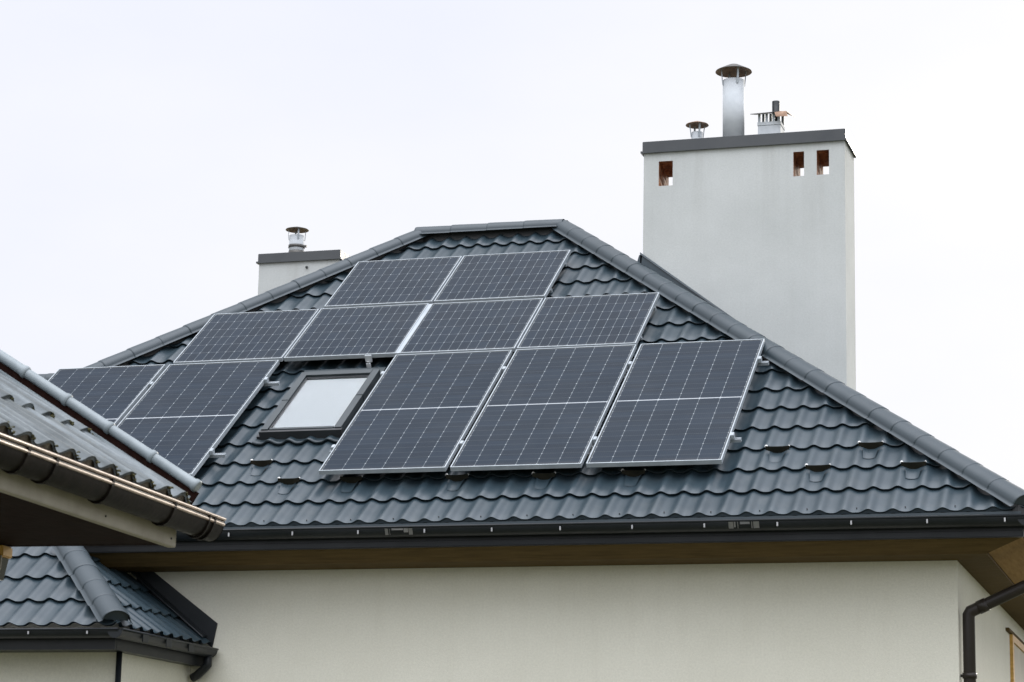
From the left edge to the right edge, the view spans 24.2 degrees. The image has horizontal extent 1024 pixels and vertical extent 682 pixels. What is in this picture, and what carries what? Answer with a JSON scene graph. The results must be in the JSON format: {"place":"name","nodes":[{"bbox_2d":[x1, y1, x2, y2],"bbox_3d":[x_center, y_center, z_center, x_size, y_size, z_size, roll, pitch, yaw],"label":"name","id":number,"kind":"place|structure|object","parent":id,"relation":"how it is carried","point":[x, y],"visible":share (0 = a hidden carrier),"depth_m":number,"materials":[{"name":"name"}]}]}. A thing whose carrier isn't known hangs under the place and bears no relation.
{"place":"outdoors","nodes":[
{"label":"outdoors","id":0,"kind":"place"},
{"bbox_2d":[0,0,1023,488],"label":"sky","id":1,"kind":"structure","parent":0,"point":[151,151],"materials":[{"name":"white"}]},
{"bbox_3d":[-0.933,0.119,20.600,4.220,0.101,0.134,-2,24,17],"label":"mounting rail","id":2,"kind":"object","parent":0,"visible":0},
{"bbox_2d":[173,309,318,363],"bbox_3d":[-2.367,-0.035,21.349,1.032,0.037,1.029,-2,25,17],"label":"solar panel","id":3,"kind":"object","parent":2,"relation":"attached to","point":[250,336],"visible":1,"depth_m":21.32,"materials":[{"name":"glass"}]},
{"bbox_3d":[-0.787,-0.136,21.123,4.220,0.101,0.134,-2,24,17],"label":"mounting rail","id":4,"kind":"object","parent":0,"visible":0},
{"bbox_2d":[284,303,428,360],"bbox_3d":[-1.361,-0.079,21.045,1.032,0.037,1.029,-2,25,17],"label":"solar panel","id":5,"kind":"object","parent":4,"relation":"attached to","point":[353,332],"visible":1,"depth_m":21.00,"materials":[{"name":"glass"}]},
{"bbox_2d":[399,298,542,354],"bbox_3d":[-0.344,-0.121,20.739,1.032,0.037,1.029,-2,24,17],"label":"solar panel","id":6,"kind":"object","parent":4,"relation":"attached to","point":[473,326],"visible":1,"depth_m":20.71,"materials":[{"name":"glass"}]},
{"bbox_2d":[396,304,430,354],"bbox_3d":[-0.853,-0.101,20.890,0.030,0.640,0.831,-2,-13,17],"label":"seam cover","id":7,"kind":"object","parent":6,"relation":"attached to","point":[413,329],"visible":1,"depth_m":20.86,"materials":[{"name":"metal"}]},
{"bbox_2d":[517,292,659,348],"bbox_3d":[0.662,-0.166,20.435,1.032,0.036,1.029,-2,25,17],"label":"solar panel","id":8,"kind":"object","parent":4,"relation":"attached to","point":[594,320],"visible":1,"depth_m":20.41,"materials":[{"name":"glass"}]},
{"bbox_3d":[-0.512,-0.597,22.062,2.100,0.101,0.134,-2,24,17],"label":"mounting rail","id":9,"kind":"object","parent":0,"visible":0},
{"bbox_2d":[324,256,461,307],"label":"solar panel","id":10,"kind":"object","parent":9,"relation":"attached to","point":[396,282],"visible":1,"depth_m":21.95,"materials":[{"name":"glass"}]},
{"bbox_2d":[434,250,570,302],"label":"solar panel","id":11,"kind":"object","parent":9,"relation":"attached to","point":[508,276],"visible":1,"depth_m":21.64,"materials":[{"name":"glass"}]},
{"label":"ground","id":12,"kind":"structure","parent":0,"visible":0},
{"bbox_2d":[0,349,225,547],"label":"outbuilding","id":13,"kind":"structure","parent":12,"relation":"on","point":[74,472],"depth_m":10.68,"materials":[{"name":"grey metal"}]},
{"bbox_2d":[0,545,12,580],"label":"lantern","id":14,"kind":"object","parent":13,"relation":"hanging from","point":[5,554],"visible":1,"depth_m":11.38,"materials":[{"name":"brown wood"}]},
{"bbox_2d":[0,128,1023,681],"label":"house","id":15,"kind":"structure","parent":12,"relation":"on","point":[824,522],"depth_m":18.11,"materials":[{"name":"tile"}]},
{"bbox_2d":[145,377,279,392],"bbox_3d":[-3.124,0.446,20.678,2.361,0.143,0.145,-2,24,17],"label":"mounting rail","id":16,"kind":"object","parent":15,"relation":"attached to","point":[267,382],"visible":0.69,"depth_m":20.38,"materials":[{"name":"metal"}]},
{"bbox_2d":[208,448,226,457],"bbox_3d":[-3.445,1.003,19.536,2.361,0.143,0.145,-2,24,17],"label":"mounting rail","id":17,"kind":"object","parent":15,"relation":"attached to","point":[213,454],"visible":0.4,"depth_m":19.24,"materials":[{"name":"metal"}]},
{"bbox_2d":[48,364,165,425],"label":"solar panel","id":18,"kind":"object","parent":17,"relation":"attached to","point":[114,394],"visible":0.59,"depth_m":20.82,"materials":[{"name":"glass"}]},
{"bbox_2d":[117,360,279,476],"bbox_3d":[-2.772,0.646,19.959,1.038,0.036,2.094,-2,24,17],"label":"solar panel","id":19,"kind":"object","parent":17,"relation":"attached to","point":[184,417],"visible":0.69,"depth_m":20.10,"materials":[{"name":"glass"}]},
{"bbox_2d":[286,227,308,251],"bbox_3d":[-2.284,-1.047,25.330,0.248,0.340,0.248,-2,-13,17],"label":"flue cowl","id":20,"kind":"object","parent":15,"relation":"on","point":[296,242],"visible":0.91,"depth_m":25.27,"materials":[{"name":"metal"}]},
{"bbox_2d":[365,355,371,367],"bbox_3d":[-1.234,0.175,20.516,0.060,0.105,0.042,-2,24,17],"label":"roof hook","id":21,"kind":"object","parent":15,"relation":"attached to","point":[368,359],"visible":1,"depth_m":20.51,"materials":[{"name":"metal"}]},
{"bbox_2d":[329,432,741,457],"bbox_3d":[0.134,0.849,18.456,3.320,0.143,0.145,-2,24,17],"label":"mounting rail","id":22,"kind":"object","parent":15,"relation":"attached to","point":[733,438],"visible":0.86,"depth_m":18.30,"materials":[{"name":"metal"}]},
{"bbox_2d":[319,350,512,474],"bbox_3d":[-0.750,0.558,19.348,1.038,0.036,2.094,-2,25,17],"label":"solar panel","id":23,"kind":"object","parent":22,"relation":"attached to","point":[417,412],"visible":1,"depth_m":19.25,"materials":[{"name":"glass"}]},
{"bbox_2d":[450,344,636,470],"bbox_3d":[0.281,0.513,19.036,1.038,0.036,2.094,-2,25,17],"label":"solar panel","id":24,"kind":"object","parent":22,"relation":"attached to","point":[545,408],"visible":1,"depth_m":18.93,"materials":[{"name":"glass"}]},
{"bbox_2d":[586,339,764,467],"bbox_3d":[1.311,0.467,18.724,1.038,0.036,2.094,-2,25,17],"label":"solar panel","id":25,"kind":"object","parent":22,"relation":"attached to","point":[677,403],"visible":1,"depth_m":18.62,"materials":[{"name":"glass"}]},
{"bbox_2d":[380,356,768,381],"bbox_3d":[0.472,0.281,19.615,3.305,0.143,0.145,-2,24,17],"label":"mounting rail","id":26,"kind":"object","parent":15,"relation":"attached to","point":[762,363],"visible":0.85,"depth_m":19.45,"materials":[{"name":"metal"}]},
{"bbox_2d":[686,121,708,138],"bbox_3d":[1.709,-1.900,22.038,0.214,0.270,0.214,-2,-13,17],"label":"flue cowl","id":27,"kind":"object","parent":15,"relation":"on","point":[695,125],"visible":0.72,"depth_m":22.03,"materials":[{"name":"metal"}]},
{"bbox_2d":[715,64,751,136],"bbox_3d":[2.042,-2.173,21.995,0.338,0.800,0.338,-2,-13,17],"label":"flue cowl","id":28,"kind":"object","parent":15,"relation":"on","point":[733,83],"visible":0.81,"depth_m":21.93,"materials":[{"name":"metal"}]},
{"bbox_2d":[750,100,793,133],"bbox_3d":[2.386,-2.001,21.845,0.360,0.395,0.328,-2,-13,17],"label":"square cowl","id":29,"kind":"object","parent":15,"relation":"on","point":[774,124],"visible":0.77,"depth_m":21.76,"materials":[{"name":"metal"}]},
{"bbox_2d":[1005,627,1023,681],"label":"window","id":30,"kind":"structure","parent":15,"relation":"in","point":[1016,644],"depth_m":21.05,"materials":[{"name":"brown wood"}]}
]}

